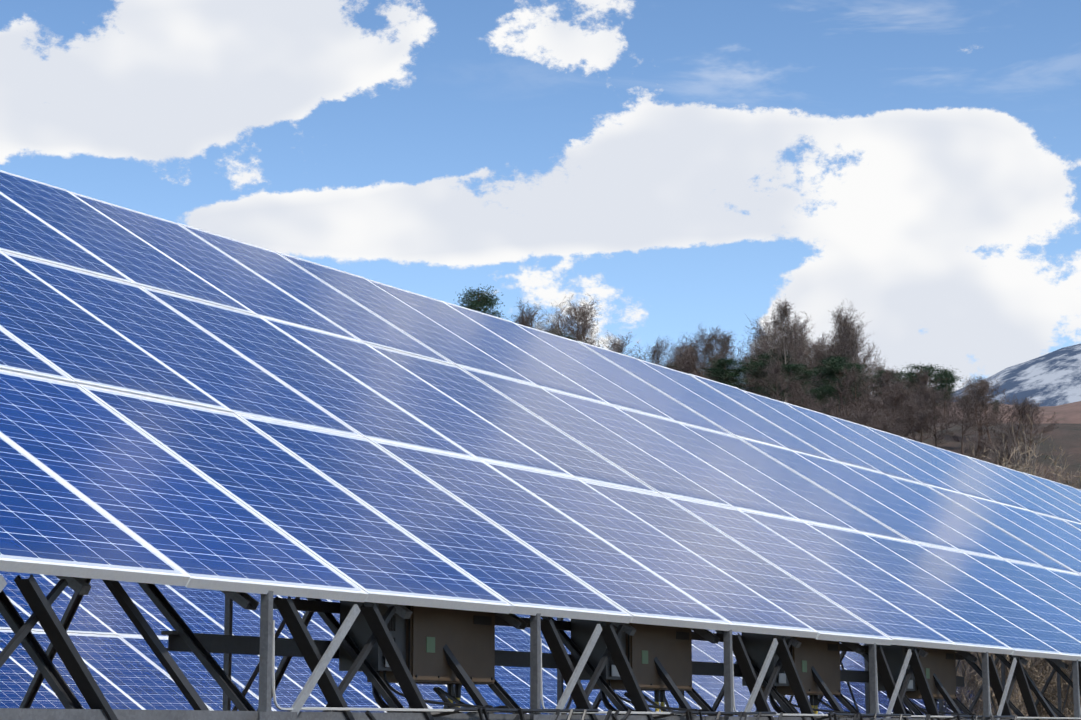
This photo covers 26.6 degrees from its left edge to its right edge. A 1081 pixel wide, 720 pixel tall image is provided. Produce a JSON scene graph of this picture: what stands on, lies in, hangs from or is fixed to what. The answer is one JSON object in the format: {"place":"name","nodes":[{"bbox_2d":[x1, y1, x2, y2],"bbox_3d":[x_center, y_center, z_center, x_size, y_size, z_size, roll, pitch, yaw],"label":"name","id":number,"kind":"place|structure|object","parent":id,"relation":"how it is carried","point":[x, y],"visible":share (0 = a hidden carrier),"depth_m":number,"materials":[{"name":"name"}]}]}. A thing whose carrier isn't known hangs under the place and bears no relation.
{"place":"outdoors","nodes":[
{"label":"outdoors","id":0,"kind":"place"},
{"bbox_2d":[0,0,1080,413],"label":"sky","id":1,"kind":"structure","parent":0,"point":[678,166],"materials":[{"name":"blue"}]},
{"bbox_2d":[863,423,1080,488],"bbox_3d":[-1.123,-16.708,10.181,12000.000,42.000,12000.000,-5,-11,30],"label":"ground","id":2,"kind":"structure","parent":0,"point":[1067,438],"depth_m":169.94,"materials":[{"name":"brown soil"}]},
{"bbox_2d":[455,284,511,318],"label":"spire tree","id":3,"kind":"object","parent":2,"relation":"on","point":[481,301],"visible":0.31,"depth_m":206.69,"materials":[{"name":"green plant"}]},
{"bbox_2d":[509,297,556,333],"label":"bare tree","id":4,"kind":"object","parent":2,"relation":"on","point":[527,322],"visible":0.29,"depth_m":216.56,"materials":[{"name":"brown plant"}]},
{"bbox_2d":[0,574,1080,719],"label":"rack","id":5,"kind":"object","parent":2,"relation":"on","point":[55,629],"visible":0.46,"depth_m":9.04,"materials":[{"name":"metal"}]},
{"bbox_2d":[0,170,1080,660],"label":"array frames","id":6,"kind":"structure","parent":5,"relation":"on","point":[92,572],"depth_m":11.10,"materials":[{"name":"silver metal"}]},
{"bbox_2d":[0,171,1080,654],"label":"solar panels","id":7,"kind":"object","parent":6,"relation":"in","point":[162,501],"visible":0.88,"depth_m":11.94,"materials":[{"name":"blue glass"}]},
{"bbox_2d":[161,598,1016,719],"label":"inverters","id":8,"kind":"object","parent":5,"relation":"attached to","point":[422,636],"visible":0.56,"depth_m":10.24,"materials":[{"name":"grey metal"}]},
{"bbox_2d":[515,308,581,340],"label":"tree","id":9,"kind":"object","parent":2,"relation":"on","point":[554,323],"depth_m":269.77,"materials":[{"name":"brown plant"}]},
{"bbox_2d":[526,294,603,346],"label":"bare tree","id":10,"kind":"object","parent":2,"relation":"on","point":[581,327],"visible":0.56,"depth_m":208.26,"materials":[{"name":"brown plant"}]},
{"bbox_2d":[544,328,607,347],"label":"pine tree","id":11,"kind":"object","parent":2,"relation":"on","point":[570,337],"depth_m":218.40,"materials":[{"name":"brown plant"}]},
{"bbox_2d":[600,330,649,360],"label":"bare tree","id":12,"kind":"object","parent":2,"relation":"on","point":[618,347],"visible":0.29,"depth_m":218.92,"materials":[{"name":"brown plant"}]},
{"bbox_2d":[630,335,679,366],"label":"bare tree","id":13,"kind":"object","parent":2,"relation":"on","point":[654,355],"visible":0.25,"depth_m":223.36,"materials":[{"name":"brown plant"}]},
{"bbox_2d":[655,336,702,375],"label":"tree","id":14,"kind":"object","parent":2,"relation":"on","point":[684,357],"visible":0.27,"depth_m":218.26,"materials":[{"name":"brown plant"}]},
{"bbox_2d":[669,339,710,374],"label":"tree","id":15,"kind":"object","parent":2,"relation":"on","point":[684,356],"visible":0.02,"depth_m":265.42,"materials":[{"name":"brown plant"}]},
{"bbox_2d":[664,324,744,379],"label":"bare tree","id":16,"kind":"object","parent":2,"relation":"on","point":[707,347],"visible":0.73,"depth_m":211.99,"materials":[{"name":"brown plant"}]},
{"bbox_2d":[691,336,744,390],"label":"tree","id":17,"kind":"object","parent":2,"relation":"on","point":[708,364],"depth_m":265.00,"materials":[{"name":"brown plant"}]},
{"bbox_2d":[700,330,742,384],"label":"birch tree","id":18,"kind":"object","parent":2,"relation":"on","point":[724,342],"visible":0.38,"depth_m":226.73,"materials":[{"name":"brown plant"}]},
{"bbox_2d":[691,356,757,389],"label":"pine tree","id":19,"kind":"object","parent":2,"relation":"on","point":[721,371],"visible":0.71,"depth_m":191.49,"materials":[{"name":"green plant"}]},
{"bbox_2d":[729,361,757,389],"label":"tree","id":20,"kind":"object","parent":2,"relation":"on","point":[744,383],"visible":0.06,"depth_m":233.80,"materials":[{"name":"brown plant"}]},
{"bbox_2d":[737,343,755,378],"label":"tree","id":21,"kind":"object","parent":2,"relation":"on","point":[745,357],"depth_m":249.27,"materials":[{"name":"brown plant"}]},
{"bbox_2d":[741,378,761,394],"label":"tree","id":22,"kind":"object","parent":2,"relation":"on","point":[749,385],"visible":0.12,"depth_m":233.26,"materials":[{"name":"brown plant"}]},
{"bbox_2d":[737,344,767,387],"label":"tree","id":23,"kind":"object","parent":2,"relation":"on","point":[759,350],"visible":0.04,"depth_m":237.13,"materials":[{"name":"brown plant"}]},
{"bbox_2d":[756,383,787,401],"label":"pine tree","id":24,"kind":"object","parent":2,"relation":"on","point":[764,392],"visible":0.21,"depth_m":204.88,"materials":[{"name":"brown plant"}]},
{"bbox_2d":[733,313,813,384],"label":"tree","id":25,"kind":"object","parent":2,"relation":"on","point":[760,337],"visible":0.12,"depth_m":259.84,"materials":[{"name":"brown plant"}]},
{"bbox_2d":[740,349,808,399],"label":"pine tree","id":26,"kind":"object","parent":2,"relation":"on","point":[762,364],"visible":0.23,"depth_m":225.70,"materials":[{"name":"brown plant"}]},
{"bbox_2d":[743,358,808,402],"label":"brush tree","id":27,"kind":"object","parent":2,"relation":"on","point":[776,370],"visible":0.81,"depth_m":177.57,"materials":[{"name":"brown plant"}]},
{"bbox_2d":[738,339,818,393],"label":"tree","id":28,"kind":"object","parent":2,"relation":"on","point":[770,352],"visible":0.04,"depth_m":236.26,"materials":[{"name":"brown plant"}]},
{"bbox_2d":[751,295,812,401],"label":"birch tree","id":29,"kind":"object","parent":2,"relation":"on","point":[784,313],"visible":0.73,"depth_m":200.49,"materials":[{"name":"brown plant"}]},
{"bbox_2d":[743,311,820,405],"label":"tree","id":30,"kind":"object","parent":2,"relation":"on","point":[802,348],"visible":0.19,"depth_m":226.65,"materials":[{"name":"brown plant"}]},
{"bbox_2d":[762,359,816,407],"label":"tree","id":31,"kind":"object","parent":2,"relation":"on","point":[798,375],"depth_m":227.32,"materials":[{"name":"brown plant"}]},
{"bbox_2d":[766,363,820,404],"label":"pine tree","id":32,"kind":"object","parent":2,"relation":"on","point":[790,368],"visible":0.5,"depth_m":186.96,"materials":[{"name":"green plant"}]},
{"bbox_2d":[775,377,827,410],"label":"brush tree","id":33,"kind":"object","parent":2,"relation":"on","point":[798,387],"visible":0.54,"depth_m":170.31,"materials":[{"name":"brown plant"}]},
{"bbox_2d":[780,338,826,405],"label":"bare tree","id":34,"kind":"object","parent":2,"relation":"on","point":[808,352],"visible":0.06,"depth_m":230.56,"materials":[{"name":"brown plant"}]},
{"bbox_2d":[798,392,825,411],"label":"brush tree","id":35,"kind":"object","parent":2,"relation":"on","point":[808,396],"visible":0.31,"depth_m":177.99,"materials":[{"name":"brown plant"}]},
{"bbox_2d":[800,386,834,413],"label":"pine tree","id":36,"kind":"object","parent":2,"relation":"on","point":[816,391],"visible":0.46,"depth_m":216.15,"materials":[{"name":"brown plant"}]},
{"bbox_2d":[801,380,833,415],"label":"pine tree","id":37,"kind":"object","parent":2,"relation":"on","point":[816,385],"visible":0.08,"depth_m":223.38,"materials":[{"name":"brown plant"}]},
{"bbox_2d":[805,340,835,381],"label":"tree","id":38,"kind":"object","parent":2,"relation":"on","point":[816,354],"visible":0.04,"depth_m":231.49,"materials":[{"name":"brown plant"}]},
{"bbox_2d":[794,334,850,412],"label":"tree","id":39,"kind":"object","parent":2,"relation":"on","point":[821,356],"visible":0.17,"depth_m":221.66,"materials":[{"name":"brown plant"}]},
{"bbox_2d":[807,398,837,415],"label":"brush tree","id":40,"kind":"object","parent":2,"relation":"on","point":[817,409],"visible":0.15,"depth_m":158.88,"materials":[{"name":"brown plant"}]},
{"bbox_2d":[817,383,846,412],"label":"pine tree","id":41,"kind":"object","parent":2,"relation":"on","point":[829,395],"visible":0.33,"depth_m":199.74,"materials":[{"name":"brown plant"}]},
{"bbox_2d":[819,377,846,409],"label":"pine tree","id":42,"kind":"object","parent":2,"relation":"on","point":[830,389],"visible":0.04,"depth_m":202.65,"materials":[{"name":"brown plant"}]},
{"bbox_2d":[820,397,847,419],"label":"brush tree","id":43,"kind":"object","parent":2,"relation":"on","point":[832,404],"visible":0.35,"depth_m":162.29,"materials":[{"name":"brown plant"}]},
{"bbox_2d":[807,354,873,418],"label":"pine tree","id":44,"kind":"object","parent":2,"relation":"on","point":[837,366],"visible":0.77,"depth_m":192.93,"materials":[{"name":"green plant"}]},
{"bbox_2d":[807,333,875,416],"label":"tree","id":45,"kind":"object","parent":2,"relation":"on","point":[849,358],"visible":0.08,"depth_m":228.36,"materials":[{"name":"brown plant"}]},
{"bbox_2d":[806,312,881,381],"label":"tree","id":46,"kind":"object","parent":2,"relation":"on","point":[870,364],"visible":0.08,"depth_m":265.21,"materials":[{"name":"brown plant"}]},
{"bbox_2d":[816,299,880,416],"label":"birch tree","id":47,"kind":"object","parent":2,"relation":"on","point":[845,329],"visible":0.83,"depth_m":205.14,"materials":[{"name":"brown plant"}]},
{"bbox_2d":[831,405,872,424],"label":"brush tree","id":48,"kind":"object","parent":2,"relation":"on","point":[844,417],"visible":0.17,"depth_m":150.14,"materials":[{"name":"brown plant"}]},
{"bbox_2d":[817,365,888,423],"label":"brush tree","id":49,"kind":"object","parent":2,"relation":"on","point":[845,385],"visible":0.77,"depth_m":171.90,"materials":[{"name":"brown plant"}]},
{"bbox_2d":[843,375,871,419],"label":"pine tree","id":50,"kind":"object","parent":2,"relation":"on","point":[858,394],"visible":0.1,"depth_m":201.75,"materials":[{"name":"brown plant"}]},
{"bbox_2d":[849,356,876,419],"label":"bare tree","id":51,"kind":"object","parent":2,"relation":"on","point":[861,375],"visible":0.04,"depth_m":225.94,"materials":[{"name":"brown plant"}]},
{"bbox_2d":[852,376,877,422],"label":"tree","id":52,"kind":"object","parent":2,"relation":"on","point":[865,398],"depth_m":224.62,"materials":[{"name":"brown plant"}]},
{"bbox_2d":[834,394,903,433],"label":"brush tree","id":53,"kind":"object","parent":2,"relation":"on","point":[873,402],"visible":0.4,"depth_m":158.75,"materials":[{"name":"brown plant"}]},
{"bbox_2d":[846,406,895,430],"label":"brush tree","id":54,"kind":"object","parent":2,"relation":"on","point":[868,415],"visible":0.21,"depth_m":150.87,"materials":[{"name":"brown plant"}]},
{"bbox_2d":[857,356,885,422],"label":"tree","id":55,"kind":"object","parent":2,"relation":"on","point":[879,368],"visible":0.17,"depth_m":229.14,"materials":[{"name":"brown plant"}]},
{"bbox_2d":[846,367,918,420],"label":"brush tree","id":56,"kind":"object","parent":2,"relation":"on","point":[887,376],"visible":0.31,"depth_m":172.83,"materials":[{"name":"brown plant"}]},
{"bbox_2d":[864,369,914,399],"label":"pine tree","id":57,"kind":"object","parent":2,"relation":"on","point":[877,380],"visible":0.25,"depth_m":199.32,"materials":[{"name":"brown plant"}]},
{"bbox_2d":[870,378,918,423],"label":"brush tree","id":58,"kind":"object","parent":2,"relation":"on","point":[887,394],"visible":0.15,"depth_m":172.95,"materials":[{"name":"brown plant"}]},
{"bbox_2d":[866,386,924,431],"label":"brush tree","id":59,"kind":"object","parent":2,"relation":"on","point":[898,403],"visible":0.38,"depth_m":165.94,"materials":[{"name":"brown plant"}]},
{"bbox_2d":[864,381,927,432],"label":"brush tree","id":60,"kind":"object","parent":2,"relation":"on","point":[893,389],"visible":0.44,"depth_m":165.41,"materials":[{"name":"brown plant"}]},
{"bbox_2d":[874,386,923,430],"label":"brush tree","id":61,"kind":"object","parent":2,"relation":"on","point":[899,400],"visible":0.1,"depth_m":166.66,"materials":[{"name":"brown plant"}]},
{"bbox_2d":[887,410,918,437],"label":"brush tree","id":62,"kind":"object","parent":2,"relation":"on","point":[900,424],"visible":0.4,"depth_m":161.98,"materials":[{"name":"brown plant"}]},
{"bbox_2d":[868,413,948,448],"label":"brush tree","id":63,"kind":"object","parent":2,"relation":"on","point":[894,431],"visible":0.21,"depth_m":142.41,"materials":[{"name":"brown plant"}]},
{"bbox_2d":[905,377,925,422],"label":"tree","id":64,"kind":"object","parent":2,"relation":"on","point":[914,389],"visible":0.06,"depth_m":214.37,"materials":[{"name":"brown plant"}]},
{"bbox_2d":[897,400,937,441],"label":"brush tree","id":65,"kind":"object","parent":2,"relation":"on","point":[906,408],"visible":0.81,"depth_m":160.69,"materials":[{"name":"brown plant"}]},
{"bbox_2d":[905,385,946,442],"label":"brush tree","id":66,"kind":"object","parent":2,"relation":"on","point":[925,395],"visible":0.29,"depth_m":167.65,"materials":[{"name":"brown plant"}]},
{"bbox_2d":[908,369,946,432],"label":"brush tree","id":67,"kind":"object","parent":2,"relation":"on","point":[924,378],"visible":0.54,"depth_m":178.12,"materials":[{"name":"brown plant"}]},
{"bbox_2d":[895,363,966,422],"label":"pine tree","id":68,"kind":"object","parent":2,"relation":"on","point":[931,373],"visible":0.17,"depth_m":214.32,"materials":[{"name":"green plant"}]},
{"bbox_2d":[898,384,965,446],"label":"brush tree","id":69,"kind":"object","parent":2,"relation":"on","point":[933,396],"visible":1,"depth_m":159.67,"materials":[{"name":"brown plant"}]},
{"bbox_2d":[926,405,956,422],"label":"tree","id":70,"kind":"object","parent":2,"relation":"on","point":[938,413],"visible":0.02,"depth_m":276.15,"materials":[{"name":"brown plant"}]},
{"bbox_2d":[929,389,960,422],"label":"tree","id":71,"kind":"object","parent":2,"relation":"on","point":[947,402],"visible":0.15,"depth_m":239.14,"materials":[{"name":"brown plant"}]},
{"bbox_2d":[931,368,962,421],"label":"spire tree","id":72,"kind":"object","parent":2,"relation":"on","point":[948,374],"visible":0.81,"depth_m":198.69,"materials":[{"name":"green plant"}]},
{"bbox_2d":[943,392,989,454],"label":"brush tree","id":73,"kind":"object","parent":2,"relation":"on","point":[964,404],"visible":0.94,"depth_m":163.24,"materials":[{"name":"brown plant"}]},
{"bbox_2d":[950,378,1000,438],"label":"brush tree","id":74,"kind":"object","parent":2,"relation":"on","point":[981,431],"visible":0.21,"depth_m":173.13,"materials":[{"name":"brown plant"}]},
{"bbox_2d":[945,382,1009,451],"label":"brush tree","id":75,"kind":"object","parent":2,"relation":"on","point":[977,391],"visible":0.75,"depth_m":165.36,"materials":[{"name":"brown plant"}]},
{"bbox_2d":[951,375,1017,443],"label":"brush tree","id":76,"kind":"object","parent":2,"relation":"on","point":[982,382],"visible":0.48,"depth_m":171.25,"materials":[{"name":"brown plant"}]},
{"bbox_2d":[957,431,1011,466],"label":"bush","id":77,"kind":"object","parent":2,"relation":"on","point":[983,446],"visible":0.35,"depth_m":140.53,"materials":[{"name":"brown plant"}]},
{"bbox_2d":[943,454,1031,718],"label":"thicket tree","id":78,"kind":"object","parent":2,"relation":"on","point":[966,679],"visible":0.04,"depth_m":40.71,"materials":[{"name":"brown plant"}]},
{"bbox_2d":[992,400,999,422],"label":"spire tree","id":79,"kind":"object","parent":2,"relation":"on","point":[996,407],"visible":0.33,"depth_m":193.82,"materials":[{"name":"brown plant"}]},
{"bbox_2d":[956,651,1045,719],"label":"thicket tree","id":80,"kind":"object","parent":2,"relation":"on","point":[977,705],"visible":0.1,"depth_m":40.85,"materials":[{"name":"brown plant"}]},
{"bbox_2d":[984,442,1022,467],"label":"bush","id":81,"kind":"object","parent":2,"relation":"on","point":[1002,453],"visible":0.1,"depth_m":146.32,"materials":[{"name":"brown plant"}]},
{"bbox_2d":[985,429,1023,463],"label":"bush","id":82,"kind":"object","parent":2,"relation":"on","point":[1005,439],"visible":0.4,"depth_m":154.30,"materials":[{"name":"brown plant"}]},
{"bbox_2d":[965,655,1045,715],"bbox_3d":[9.154,7.043,46.061,3.668,5.654,2.614,-3,-10,20],"label":"thicket tree","id":83,"kind":"object","parent":2,"relation":"on","point":[1035,670],"depth_m":46.03,"materials":[{"name":"brown plant"}]},
{"bbox_2d":[976,395,1043,468],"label":"brush tree","id":84,"kind":"object","parent":2,"relation":"on","point":[1020,414],"visible":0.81,"depth_m":155.68,"materials":[{"name":"brown plant"}]},
{"bbox_2d":[989,441,1041,469],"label":"bush","id":85,"kind":"object","parent":2,"relation":"on","point":[1008,454],"visible":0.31,"depth_m":140.26,"materials":[{"name":"brown plant"}]},
{"bbox_2d":[956,432,1078,713],"bbox_3d":[8.835,5.554,44.390,5.100,8.238,3.585,-4,-10,21],"label":"thicket tree","id":86,"kind":"object","parent":2,"relation":"on","point":[1018,466],"depth_m":44.53,"materials":[{"name":"brown plant"}]},
{"bbox_2d":[963,414,1073,719],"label":"thicket tree","id":87,"kind":"object","parent":2,"relation":"on","point":[1041,476],"depth_m":43.47,"materials":[{"name":"brown plant"}]},
{"bbox_2d":[1010,442,1044,473],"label":"bush","id":88,"kind":"object","parent":2,"relation":"on","point":[1026,453],"visible":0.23,"depth_m":147.56,"materials":[{"name":"brown plant"}]},
{"bbox_2d":[977,466,1080,719],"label":"thicket tree","id":89,"kind":"object","parent":2,"relation":"on","point":[1052,702],"visible":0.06,"depth_m":44.16,"materials":[{"name":"brown plant"}]},
{"bbox_2d":[996,399,1065,459],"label":"brush tree","id":90,"kind":"object","parent":2,"relation":"on","point":[1036,405],"visible":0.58,"depth_m":162.50,"materials":[{"name":"brown plant"}]},
{"bbox_2d":[1011,459,1061,478],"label":"bush","id":91,"kind":"object","parent":2,"relation":"on","point":[1032,468],"visible":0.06,"depth_m":128.32,"materials":[{"name":"brown plant"}]},
{"bbox_2d":[993,423,1080,716],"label":"thicket tree","id":92,"kind":"object","parent":2,"relation":"on","point":[1025,470],"visible":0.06,"depth_m":46.48,"materials":[{"name":"brown plant"}]},
{"bbox_2d":[1022,656,1080,719],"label":"thicket tree","id":93,"kind":"object","parent":2,"relation":"on","point":[1067,671],"visible":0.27,"depth_m":40.85,"materials":[{"name":"brown plant"}]},
{"bbox_2d":[1039,662,1080,719],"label":"thicket tree","id":94,"kind":"object","parent":2,"relation":"on","point":[1064,698],"depth_m":50.35,"materials":[{"name":"brown plant"}]},
{"bbox_3d":[-1.851,4.490,28.413,4.376,4.977,36.000,-5,-11,30],"label":"rack","id":95,"kind":"object","parent":2,"relation":"on","visible":0},
{"bbox_2d":[0,574,995,716],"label":"array frames","id":96,"kind":"structure","parent":95,"relation":"on","point":[123,640],"depth_m":23.59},
{"bbox_2d":[0,571,997,718],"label":"array glass","id":97,"kind":"object","parent":96,"relation":"in","point":[138,678],"visible":0.08,"depth_m":24.17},
{"bbox_2d":[929,401,1080,423],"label":"hill","id":98,"kind":"structure","parent":0,"point":[1070,412],"depth_m":346.49,"materials":[{"name":"brown soil"}]},
{"bbox_2d":[952,344,1080,406],"bbox_3d":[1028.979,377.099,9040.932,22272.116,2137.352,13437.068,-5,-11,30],"label":"snowy mountain","id":99,"kind":"structure","parent":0,"point":[1053,378],"depth_m":11248.66,"materials":[{"name":"white snow"}]}
]}

